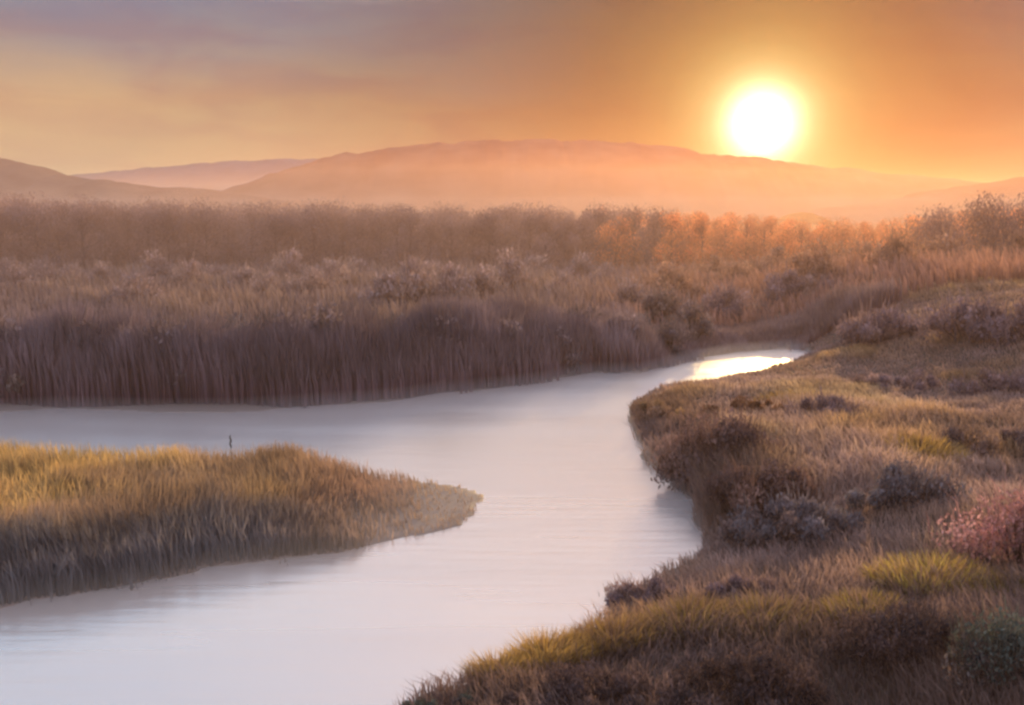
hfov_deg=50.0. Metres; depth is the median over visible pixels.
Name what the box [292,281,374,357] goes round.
bank shrub
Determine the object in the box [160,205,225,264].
woodland tree
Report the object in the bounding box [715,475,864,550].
shrub
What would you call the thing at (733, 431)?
shrub
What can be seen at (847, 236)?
woodland tree
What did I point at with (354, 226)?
woodland tree
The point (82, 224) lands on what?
woodland tree
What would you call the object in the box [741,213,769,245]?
woodland tree
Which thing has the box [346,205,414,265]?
woodland tree
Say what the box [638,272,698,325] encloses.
shrub
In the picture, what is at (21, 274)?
willow shrub
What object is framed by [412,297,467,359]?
bank shrub
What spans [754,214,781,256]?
woodland tree
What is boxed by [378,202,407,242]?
woodland tree
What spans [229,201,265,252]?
woodland tree
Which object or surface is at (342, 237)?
woodland tree
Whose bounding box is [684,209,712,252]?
woodland tree
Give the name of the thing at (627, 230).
woodland tree
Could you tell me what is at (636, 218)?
woodland tree
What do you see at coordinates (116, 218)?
woodland tree
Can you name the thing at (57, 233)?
woodland tree
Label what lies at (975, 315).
shrub
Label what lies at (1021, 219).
woodland tree
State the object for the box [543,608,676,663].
grass tussock
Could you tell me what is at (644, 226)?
woodland tree
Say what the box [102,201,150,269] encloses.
woodland tree
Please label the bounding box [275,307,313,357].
bank shrub
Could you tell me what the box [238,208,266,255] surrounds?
woodland tree
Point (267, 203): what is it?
woodland tree
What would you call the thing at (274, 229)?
woodland tree
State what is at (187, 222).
woodland tree
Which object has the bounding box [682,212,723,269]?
woodland tree
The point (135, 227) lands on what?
woodland tree
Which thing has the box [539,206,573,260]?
woodland tree
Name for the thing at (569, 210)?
woodland tree
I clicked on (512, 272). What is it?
willow shrub
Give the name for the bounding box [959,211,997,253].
woodland tree
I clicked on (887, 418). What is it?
bank grass
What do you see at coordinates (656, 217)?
woodland tree
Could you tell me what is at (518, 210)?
woodland tree
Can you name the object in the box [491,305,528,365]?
bank shrub
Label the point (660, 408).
shrub
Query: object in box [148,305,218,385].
bank shrub
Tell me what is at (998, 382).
shrub
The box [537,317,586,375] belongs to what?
bank shrub
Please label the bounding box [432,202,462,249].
woodland tree
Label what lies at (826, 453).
grass tussock
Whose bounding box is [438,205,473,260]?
woodland tree
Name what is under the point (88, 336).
bank shrub
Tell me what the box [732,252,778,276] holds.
willow shrub
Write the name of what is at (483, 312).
bank shrub
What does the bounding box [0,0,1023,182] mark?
sky
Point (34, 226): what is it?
woodland tree
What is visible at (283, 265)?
willow shrub
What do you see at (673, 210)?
woodland tree
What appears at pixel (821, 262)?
willow shrub
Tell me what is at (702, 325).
bank shrub
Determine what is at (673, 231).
woodland tree
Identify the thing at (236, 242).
woodland tree
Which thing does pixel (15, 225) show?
woodland tree
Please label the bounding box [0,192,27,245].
woodland tree
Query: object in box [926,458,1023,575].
flowering bush
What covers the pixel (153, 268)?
willow shrub
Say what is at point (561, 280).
willow shrub
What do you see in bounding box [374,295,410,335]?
bank shrub
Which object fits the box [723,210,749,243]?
woodland tree
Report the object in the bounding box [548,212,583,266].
woodland tree
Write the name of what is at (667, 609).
grass tussock
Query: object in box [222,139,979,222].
hill
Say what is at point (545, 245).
woodland tree
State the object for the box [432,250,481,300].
willow shrub
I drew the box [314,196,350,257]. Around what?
woodland tree
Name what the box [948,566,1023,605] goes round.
grass tussock
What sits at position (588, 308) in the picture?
bank shrub
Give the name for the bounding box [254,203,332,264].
woodland tree
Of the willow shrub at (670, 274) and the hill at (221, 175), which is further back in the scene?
the hill at (221, 175)
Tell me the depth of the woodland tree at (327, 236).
107.17 m
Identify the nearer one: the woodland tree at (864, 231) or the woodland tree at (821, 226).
the woodland tree at (821, 226)
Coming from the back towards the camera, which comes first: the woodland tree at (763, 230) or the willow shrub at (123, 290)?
the woodland tree at (763, 230)
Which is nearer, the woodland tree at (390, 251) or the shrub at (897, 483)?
the shrub at (897, 483)
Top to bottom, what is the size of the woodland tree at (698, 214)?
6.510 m
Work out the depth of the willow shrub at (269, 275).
70.02 m
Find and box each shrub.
[0,249,44,289]
[0,297,26,398]
[16,252,65,283]
[42,297,107,365]
[49,259,93,281]
[66,317,118,373]
[79,256,115,285]
[85,263,180,306]
[98,312,151,342]
[128,302,189,343]
[134,243,184,279]
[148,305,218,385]
[168,250,210,284]
[200,260,230,277]
[216,291,260,339]
[224,263,263,288]
[244,288,307,333]
[248,268,290,293]
[267,238,310,277]
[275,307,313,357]
[279,260,340,294]
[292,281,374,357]
[302,252,359,287]
[344,251,373,276]
[351,307,391,336]
[352,261,433,306]
[370,246,453,307]
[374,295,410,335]
[401,687,493,704]
[412,255,449,275]
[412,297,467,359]
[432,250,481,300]
[458,256,521,298]
[467,297,495,324]
[487,235,546,290]
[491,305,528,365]
[496,636,658,704]
[519,247,561,277]
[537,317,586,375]
[542,268,581,296]
[553,248,602,280]
[566,289,605,334]
[588,258,622,284]
[598,569,684,608]
[602,270,652,305]
[603,304,648,356]
[628,386,792,492]
[635,254,698,290]
[637,299,664,339]
[637,394,685,422]
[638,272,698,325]
[645,628,838,704]
[655,304,693,355]
[658,267,715,300]
[674,290,720,340]
[686,249,726,282]
[692,274,780,319]
[699,449,834,519]
[699,567,784,601]
[700,388,789,414]
[708,256,757,283]
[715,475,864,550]
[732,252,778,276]
[746,241,805,268]
[762,242,836,280]
[762,259,851,304]
[779,385,873,419]
[796,225,851,279]
[819,573,996,684]
[820,234,850,261]
[831,298,929,345]
[834,233,887,259]
[836,442,977,511]
[847,358,939,391]
[864,222,920,267]
[900,274,1019,343]
[910,223,990,258]
[924,579,1023,699]
[932,410,1023,461]
[948,356,1023,396]
[965,289,1023,348]
[993,225,1023,255]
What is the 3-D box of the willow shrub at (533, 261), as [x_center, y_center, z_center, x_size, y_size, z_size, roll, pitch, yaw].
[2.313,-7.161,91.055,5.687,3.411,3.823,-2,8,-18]
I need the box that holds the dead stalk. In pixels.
[229,434,232,478]
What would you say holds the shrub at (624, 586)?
on the ground at (210, 406)
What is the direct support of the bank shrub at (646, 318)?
on the ground at (210, 406)
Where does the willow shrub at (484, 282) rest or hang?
on the ground at (210, 406)
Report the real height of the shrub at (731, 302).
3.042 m
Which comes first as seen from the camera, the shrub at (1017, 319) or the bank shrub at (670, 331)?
the shrub at (1017, 319)
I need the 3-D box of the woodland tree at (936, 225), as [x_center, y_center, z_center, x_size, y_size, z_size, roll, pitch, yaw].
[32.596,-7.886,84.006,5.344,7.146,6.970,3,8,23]
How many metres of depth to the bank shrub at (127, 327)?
34.99 m
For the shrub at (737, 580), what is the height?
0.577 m
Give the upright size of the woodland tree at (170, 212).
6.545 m
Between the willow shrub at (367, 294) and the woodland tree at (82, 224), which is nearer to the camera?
the willow shrub at (367, 294)
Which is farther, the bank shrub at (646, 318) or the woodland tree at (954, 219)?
the woodland tree at (954, 219)
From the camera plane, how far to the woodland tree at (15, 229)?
100.44 m
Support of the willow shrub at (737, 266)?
on the ground at (210, 406)
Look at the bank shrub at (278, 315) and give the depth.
35.61 m
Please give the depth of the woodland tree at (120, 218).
130.20 m
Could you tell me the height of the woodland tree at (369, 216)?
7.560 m
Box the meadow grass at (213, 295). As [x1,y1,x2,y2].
[0,243,1023,329]
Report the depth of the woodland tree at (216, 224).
112.62 m
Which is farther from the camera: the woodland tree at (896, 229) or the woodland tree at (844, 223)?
the woodland tree at (844, 223)
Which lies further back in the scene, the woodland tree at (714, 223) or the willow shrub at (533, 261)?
the woodland tree at (714, 223)
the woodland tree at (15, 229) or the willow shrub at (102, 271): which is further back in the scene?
the woodland tree at (15, 229)
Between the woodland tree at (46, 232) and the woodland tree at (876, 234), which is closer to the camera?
the woodland tree at (876, 234)
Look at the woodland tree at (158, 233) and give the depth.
113.74 m
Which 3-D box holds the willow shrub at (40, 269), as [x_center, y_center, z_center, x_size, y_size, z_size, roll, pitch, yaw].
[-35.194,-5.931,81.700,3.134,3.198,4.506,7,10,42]
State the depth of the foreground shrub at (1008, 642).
12.16 m
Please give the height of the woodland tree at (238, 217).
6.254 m
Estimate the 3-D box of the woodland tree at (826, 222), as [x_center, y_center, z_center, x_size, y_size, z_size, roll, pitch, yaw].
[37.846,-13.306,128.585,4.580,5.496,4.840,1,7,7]
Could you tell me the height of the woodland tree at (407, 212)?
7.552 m
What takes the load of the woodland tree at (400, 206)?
on the ground at (210, 406)
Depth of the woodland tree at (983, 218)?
77.34 m
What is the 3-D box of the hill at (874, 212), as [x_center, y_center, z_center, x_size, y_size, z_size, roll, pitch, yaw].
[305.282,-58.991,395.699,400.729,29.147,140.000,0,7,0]
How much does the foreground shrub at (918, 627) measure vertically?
1.464 m
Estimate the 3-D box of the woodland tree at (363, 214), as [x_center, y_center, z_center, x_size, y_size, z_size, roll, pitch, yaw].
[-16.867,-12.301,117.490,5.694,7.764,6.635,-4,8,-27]
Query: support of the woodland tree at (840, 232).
on the ground at (210, 406)
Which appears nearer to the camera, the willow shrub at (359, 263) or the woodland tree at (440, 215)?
the willow shrub at (359, 263)
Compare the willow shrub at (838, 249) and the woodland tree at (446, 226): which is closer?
the willow shrub at (838, 249)
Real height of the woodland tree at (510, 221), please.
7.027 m
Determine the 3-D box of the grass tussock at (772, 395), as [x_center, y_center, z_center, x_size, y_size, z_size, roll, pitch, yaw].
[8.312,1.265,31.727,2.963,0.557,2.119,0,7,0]
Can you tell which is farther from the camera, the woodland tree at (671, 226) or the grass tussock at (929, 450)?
the woodland tree at (671, 226)
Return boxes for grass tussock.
[454,644,549,686]
[493,621,608,674]
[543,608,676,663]
[617,588,761,646]
[693,589,830,645]
[751,388,843,403]
[786,444,869,476]
[805,582,911,629]
[832,453,896,471]
[852,546,1002,601]
[865,429,974,465]
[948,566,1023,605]
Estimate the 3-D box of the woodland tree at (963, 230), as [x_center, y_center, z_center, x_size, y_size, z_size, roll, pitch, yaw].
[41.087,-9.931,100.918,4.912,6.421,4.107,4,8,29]
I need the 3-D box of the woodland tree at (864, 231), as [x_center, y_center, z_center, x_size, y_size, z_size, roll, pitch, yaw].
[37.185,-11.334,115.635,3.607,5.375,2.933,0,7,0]
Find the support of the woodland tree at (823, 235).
on the ground at (210, 406)
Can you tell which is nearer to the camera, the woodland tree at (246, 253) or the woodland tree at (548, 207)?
the woodland tree at (246, 253)
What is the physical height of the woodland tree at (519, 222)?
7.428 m
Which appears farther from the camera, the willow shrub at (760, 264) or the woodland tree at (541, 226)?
the woodland tree at (541, 226)
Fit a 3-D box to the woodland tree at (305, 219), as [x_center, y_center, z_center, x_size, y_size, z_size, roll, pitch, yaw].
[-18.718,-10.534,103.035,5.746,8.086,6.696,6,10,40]
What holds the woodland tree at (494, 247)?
on the ground at (210, 406)
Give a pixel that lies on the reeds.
(244, 367)
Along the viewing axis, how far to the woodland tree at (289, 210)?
136.69 m
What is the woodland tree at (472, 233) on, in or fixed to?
on the ground at (210, 406)
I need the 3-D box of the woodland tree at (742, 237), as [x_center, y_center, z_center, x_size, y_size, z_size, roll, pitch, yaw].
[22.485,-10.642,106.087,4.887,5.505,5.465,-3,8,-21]
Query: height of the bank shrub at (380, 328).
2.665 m
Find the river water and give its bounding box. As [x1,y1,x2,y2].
[0,349,806,704]
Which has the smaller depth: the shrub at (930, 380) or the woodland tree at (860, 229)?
the shrub at (930, 380)
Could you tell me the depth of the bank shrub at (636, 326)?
41.98 m
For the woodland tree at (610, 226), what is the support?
on the ground at (210, 406)
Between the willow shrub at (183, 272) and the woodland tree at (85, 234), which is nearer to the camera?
the willow shrub at (183, 272)
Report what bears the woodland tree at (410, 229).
on the ground at (210, 406)
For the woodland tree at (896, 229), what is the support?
on the ground at (210, 406)
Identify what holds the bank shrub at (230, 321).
on the ground at (210, 406)
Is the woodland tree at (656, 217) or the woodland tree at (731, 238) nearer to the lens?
the woodland tree at (731, 238)
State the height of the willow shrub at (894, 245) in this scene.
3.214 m
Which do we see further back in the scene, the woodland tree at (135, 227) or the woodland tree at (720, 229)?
the woodland tree at (135, 227)
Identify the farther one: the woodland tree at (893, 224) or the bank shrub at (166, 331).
the woodland tree at (893, 224)
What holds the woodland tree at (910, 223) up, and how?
on the ground at (210, 406)
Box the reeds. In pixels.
[0,276,902,407]
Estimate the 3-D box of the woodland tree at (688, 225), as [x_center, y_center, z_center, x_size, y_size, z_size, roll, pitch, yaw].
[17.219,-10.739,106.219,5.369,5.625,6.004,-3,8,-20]
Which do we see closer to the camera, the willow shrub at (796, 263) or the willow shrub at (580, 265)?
the willow shrub at (796, 263)
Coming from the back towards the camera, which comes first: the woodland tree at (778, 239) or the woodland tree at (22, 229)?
the woodland tree at (22, 229)
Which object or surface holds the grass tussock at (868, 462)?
on the ground at (210, 406)
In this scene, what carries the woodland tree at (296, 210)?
on the ground at (210, 406)
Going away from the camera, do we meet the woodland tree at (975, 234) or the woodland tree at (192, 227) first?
the woodland tree at (975, 234)
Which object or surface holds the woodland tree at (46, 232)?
on the ground at (210, 406)
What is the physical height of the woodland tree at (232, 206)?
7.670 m
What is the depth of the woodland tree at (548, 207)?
129.63 m
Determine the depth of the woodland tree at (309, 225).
117.61 m
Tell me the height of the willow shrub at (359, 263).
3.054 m
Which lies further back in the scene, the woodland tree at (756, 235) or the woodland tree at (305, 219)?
the woodland tree at (756, 235)
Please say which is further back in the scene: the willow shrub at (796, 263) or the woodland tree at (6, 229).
the woodland tree at (6, 229)
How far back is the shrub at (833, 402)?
27.75 m
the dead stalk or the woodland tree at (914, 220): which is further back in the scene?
the woodland tree at (914, 220)
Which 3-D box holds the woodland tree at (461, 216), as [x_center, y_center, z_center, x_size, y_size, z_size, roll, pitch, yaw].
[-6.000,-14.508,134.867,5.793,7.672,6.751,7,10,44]
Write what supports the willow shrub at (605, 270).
on the ground at (210, 406)
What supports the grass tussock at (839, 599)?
on the ground at (210, 406)
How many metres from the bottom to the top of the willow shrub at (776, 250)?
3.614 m
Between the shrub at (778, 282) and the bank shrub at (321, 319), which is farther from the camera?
the shrub at (778, 282)
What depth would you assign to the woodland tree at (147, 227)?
100.20 m
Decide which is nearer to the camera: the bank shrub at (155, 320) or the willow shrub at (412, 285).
the bank shrub at (155, 320)
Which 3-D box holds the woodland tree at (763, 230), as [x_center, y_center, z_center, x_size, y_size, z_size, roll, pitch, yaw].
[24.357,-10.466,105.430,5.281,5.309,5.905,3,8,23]
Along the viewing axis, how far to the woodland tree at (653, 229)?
101.59 m
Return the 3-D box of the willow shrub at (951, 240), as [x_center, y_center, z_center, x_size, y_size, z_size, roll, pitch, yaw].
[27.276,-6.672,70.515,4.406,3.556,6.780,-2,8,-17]
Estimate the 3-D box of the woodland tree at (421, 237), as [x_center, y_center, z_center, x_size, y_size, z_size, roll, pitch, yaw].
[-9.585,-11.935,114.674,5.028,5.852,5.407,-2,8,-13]
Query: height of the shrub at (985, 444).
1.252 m
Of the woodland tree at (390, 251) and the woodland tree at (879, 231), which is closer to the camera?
the woodland tree at (390, 251)
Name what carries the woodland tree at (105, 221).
on the ground at (210, 406)
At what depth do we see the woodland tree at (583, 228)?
103.45 m
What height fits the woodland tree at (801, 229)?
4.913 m
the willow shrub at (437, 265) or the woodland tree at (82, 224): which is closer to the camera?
the willow shrub at (437, 265)
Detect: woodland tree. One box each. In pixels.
[0,190,65,269]
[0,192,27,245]
[0,192,43,257]
[0,193,26,264]
[0,193,54,264]
[2,195,52,256]
[23,197,70,255]
[29,195,98,266]
[38,192,122,269]
[39,200,92,258]
[48,193,90,248]
[51,204,109,255]
[65,196,132,266]
[79,199,127,254]
[88,198,142,255]
[99,200,136,253]
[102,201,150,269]
[106,200,174,258]
[123,201,184,257]
[125,196,174,263]
[127,203,200,263]
[136,197,204,258]
[142,199,162,238]
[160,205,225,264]
[171,195,240,265]
[179,202,213,259]
[181,203,213,250]
[188,201,243,262]
[208,212,254,266]
[209,207,261,262]
[216,199,257,248]
[221,198,293,266]
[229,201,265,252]
[237,203,310,271]
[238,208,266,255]
[241,206,279,256]
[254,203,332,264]
[256,198,283,252]
[256,205,312,259]
[279,201,301,253]
[284,198,351,265]
[290,203,337,252]
[293,200,326,257]
[296,203,350,260]
[310,209,365,264]
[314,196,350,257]
[331,201,376,257]
[332,211,394,263]
[340,202,391,255]
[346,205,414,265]
[358,204,432,267]
[365,203,403,254]
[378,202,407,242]
[387,203,420,250]
[387,204,415,255]
[389,203,442,265]
[398,211,439,258]
[402,214,465,262]
[420,201,455,258]
[420,205,450,252]
[424,207,479,264]
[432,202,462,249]
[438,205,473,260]
[443,203,475,248]
[451,203,522,268]
[452,208,497,267]
[459,209,499,258]
[475,202,531,263]
[482,202,528,254]
[496,201,561,266]
[501,199,534,250]
[506,205,536,258]
[516,211,578,267]
[524,207,552,255]
[536,201,564,237]
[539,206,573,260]
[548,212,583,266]
[549,213,589,261]
[555,212,609,266]
[561,207,579,223]
[566,202,627,261]
[577,207,613,255]
[578,211,626,258]
[585,213,643,269]
[604,202,631,255]
[607,210,647,259]
[609,204,655,265]
[620,209,663,258]
[630,203,682,267]
[632,209,650,251]
[641,218,674,257]
[645,206,672,248]
[651,211,700,267]
[656,212,718,263]
[660,210,686,254]
[663,208,683,246]
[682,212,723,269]
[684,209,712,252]
[685,211,717,258]
[706,215,729,254]
[707,209,753,262]
[718,214,772,263]
[719,220,744,261]
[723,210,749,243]
[736,216,790,263]
[737,219,768,259]
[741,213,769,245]
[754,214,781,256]
[760,220,812,265]
[767,220,802,251]
[772,221,827,262]
[776,216,800,241]
[791,215,814,248]
[801,217,847,258]
[810,226,836,252]
[818,215,841,246]
[822,214,867,256]
[831,224,855,252]
[832,214,860,236]
[843,222,878,254]
[851,220,877,255]
[860,225,889,258]
[869,218,900,241]
[877,217,913,251]
[879,217,904,233]
[888,210,929,252]
[901,223,922,255]
[904,214,923,231]
[905,203,974,258]
[932,190,1022,256]
[941,210,979,257]
[942,209,970,238]
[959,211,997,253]
[977,191,1023,251]
[1000,209,1021,239]
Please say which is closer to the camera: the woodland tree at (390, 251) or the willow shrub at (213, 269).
the willow shrub at (213, 269)
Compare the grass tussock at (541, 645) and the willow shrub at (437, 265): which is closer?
the grass tussock at (541, 645)
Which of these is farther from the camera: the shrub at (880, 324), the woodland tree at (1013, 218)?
the woodland tree at (1013, 218)
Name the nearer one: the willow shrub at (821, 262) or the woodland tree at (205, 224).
the willow shrub at (821, 262)
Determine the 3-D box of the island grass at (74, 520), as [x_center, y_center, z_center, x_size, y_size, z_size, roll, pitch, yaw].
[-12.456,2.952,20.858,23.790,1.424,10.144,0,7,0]
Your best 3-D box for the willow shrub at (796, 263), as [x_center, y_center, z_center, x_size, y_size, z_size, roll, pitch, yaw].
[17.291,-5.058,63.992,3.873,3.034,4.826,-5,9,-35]
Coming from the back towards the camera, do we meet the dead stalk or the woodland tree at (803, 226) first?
the woodland tree at (803, 226)
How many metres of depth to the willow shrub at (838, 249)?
77.97 m
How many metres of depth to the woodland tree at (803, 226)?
119.03 m
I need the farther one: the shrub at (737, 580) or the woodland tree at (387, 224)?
the woodland tree at (387, 224)
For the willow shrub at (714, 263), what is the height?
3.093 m
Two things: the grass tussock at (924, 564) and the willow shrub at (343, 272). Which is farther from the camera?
the willow shrub at (343, 272)
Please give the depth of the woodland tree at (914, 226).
98.82 m
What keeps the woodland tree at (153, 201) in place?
on the ground at (210, 406)
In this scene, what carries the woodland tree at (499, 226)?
on the ground at (210, 406)
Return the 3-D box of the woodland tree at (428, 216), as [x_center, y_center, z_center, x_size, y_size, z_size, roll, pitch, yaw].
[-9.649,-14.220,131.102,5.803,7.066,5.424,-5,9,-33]
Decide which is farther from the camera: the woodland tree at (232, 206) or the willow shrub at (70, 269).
the woodland tree at (232, 206)
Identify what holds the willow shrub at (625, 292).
on the ground at (210, 406)
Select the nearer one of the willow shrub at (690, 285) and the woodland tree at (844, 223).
the willow shrub at (690, 285)
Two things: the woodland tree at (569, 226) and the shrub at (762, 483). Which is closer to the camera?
the shrub at (762, 483)
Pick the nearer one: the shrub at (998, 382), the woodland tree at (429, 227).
the shrub at (998, 382)
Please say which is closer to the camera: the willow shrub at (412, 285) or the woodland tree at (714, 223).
the willow shrub at (412, 285)
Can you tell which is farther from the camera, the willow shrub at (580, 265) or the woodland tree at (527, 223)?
the woodland tree at (527, 223)
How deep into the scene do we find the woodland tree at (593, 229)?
115.76 m
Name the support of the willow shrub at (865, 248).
on the ground at (210, 406)
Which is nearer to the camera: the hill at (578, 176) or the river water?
the river water
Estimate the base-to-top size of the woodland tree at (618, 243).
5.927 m
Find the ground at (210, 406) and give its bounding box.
[0,222,1023,704]
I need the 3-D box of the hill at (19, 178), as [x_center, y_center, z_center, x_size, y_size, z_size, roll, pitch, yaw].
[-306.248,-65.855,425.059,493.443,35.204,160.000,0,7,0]
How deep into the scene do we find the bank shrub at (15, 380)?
33.55 m
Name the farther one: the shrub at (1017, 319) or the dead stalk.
the shrub at (1017, 319)
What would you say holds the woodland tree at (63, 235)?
on the ground at (210, 406)
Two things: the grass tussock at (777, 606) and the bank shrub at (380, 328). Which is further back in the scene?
the bank shrub at (380, 328)
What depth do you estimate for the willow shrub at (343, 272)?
80.24 m
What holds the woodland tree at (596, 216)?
on the ground at (210, 406)
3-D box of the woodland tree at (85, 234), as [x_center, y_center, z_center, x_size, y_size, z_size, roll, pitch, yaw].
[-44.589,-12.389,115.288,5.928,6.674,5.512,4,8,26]
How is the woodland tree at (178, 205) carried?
on the ground at (210, 406)
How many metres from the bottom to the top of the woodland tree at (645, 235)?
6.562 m
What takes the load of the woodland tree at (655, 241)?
on the ground at (210, 406)
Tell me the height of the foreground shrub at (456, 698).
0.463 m
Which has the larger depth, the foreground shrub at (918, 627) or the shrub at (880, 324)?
the shrub at (880, 324)
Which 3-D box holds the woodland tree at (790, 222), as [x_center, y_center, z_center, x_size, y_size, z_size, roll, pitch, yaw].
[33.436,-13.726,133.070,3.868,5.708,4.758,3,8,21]
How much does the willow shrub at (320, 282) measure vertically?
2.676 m
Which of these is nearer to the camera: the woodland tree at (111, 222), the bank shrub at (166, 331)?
the bank shrub at (166, 331)
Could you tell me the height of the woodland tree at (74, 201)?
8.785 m
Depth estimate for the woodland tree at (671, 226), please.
99.80 m
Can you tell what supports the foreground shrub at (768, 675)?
on the ground at (210, 406)
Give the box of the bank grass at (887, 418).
[391,276,1023,704]
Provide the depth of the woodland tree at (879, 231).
116.12 m
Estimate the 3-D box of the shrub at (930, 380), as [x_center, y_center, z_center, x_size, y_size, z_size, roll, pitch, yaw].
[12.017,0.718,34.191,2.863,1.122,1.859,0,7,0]
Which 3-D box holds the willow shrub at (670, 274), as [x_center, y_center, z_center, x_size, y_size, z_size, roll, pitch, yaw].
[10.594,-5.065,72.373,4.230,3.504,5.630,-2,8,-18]
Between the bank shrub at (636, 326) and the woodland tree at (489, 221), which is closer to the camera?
the bank shrub at (636, 326)
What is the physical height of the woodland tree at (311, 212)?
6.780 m
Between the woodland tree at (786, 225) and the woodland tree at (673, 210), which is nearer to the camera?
the woodland tree at (786, 225)
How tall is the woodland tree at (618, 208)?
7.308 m
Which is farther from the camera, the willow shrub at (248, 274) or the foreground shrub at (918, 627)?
the willow shrub at (248, 274)
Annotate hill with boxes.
[0,158,361,223]
[70,158,317,190]
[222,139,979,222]
[777,177,1023,226]
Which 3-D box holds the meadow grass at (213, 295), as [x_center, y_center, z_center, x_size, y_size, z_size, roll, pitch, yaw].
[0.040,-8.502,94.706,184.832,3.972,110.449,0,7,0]
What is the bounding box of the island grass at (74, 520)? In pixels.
[0,436,482,605]
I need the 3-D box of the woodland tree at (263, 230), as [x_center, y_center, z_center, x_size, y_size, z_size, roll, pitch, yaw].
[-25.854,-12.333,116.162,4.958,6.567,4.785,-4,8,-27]
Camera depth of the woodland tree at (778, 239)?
98.40 m
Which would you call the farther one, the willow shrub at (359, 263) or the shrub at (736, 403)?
the willow shrub at (359, 263)
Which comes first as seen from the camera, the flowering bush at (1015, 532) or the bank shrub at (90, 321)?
the flowering bush at (1015, 532)
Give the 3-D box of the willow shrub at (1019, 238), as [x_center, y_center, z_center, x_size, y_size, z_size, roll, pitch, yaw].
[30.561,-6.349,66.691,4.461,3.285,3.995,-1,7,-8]
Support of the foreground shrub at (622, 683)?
on the ground at (210, 406)
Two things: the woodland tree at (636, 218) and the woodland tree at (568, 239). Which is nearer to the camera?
the woodland tree at (636, 218)
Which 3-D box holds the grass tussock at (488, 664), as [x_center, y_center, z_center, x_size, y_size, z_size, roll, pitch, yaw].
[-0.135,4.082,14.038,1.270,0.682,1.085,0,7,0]

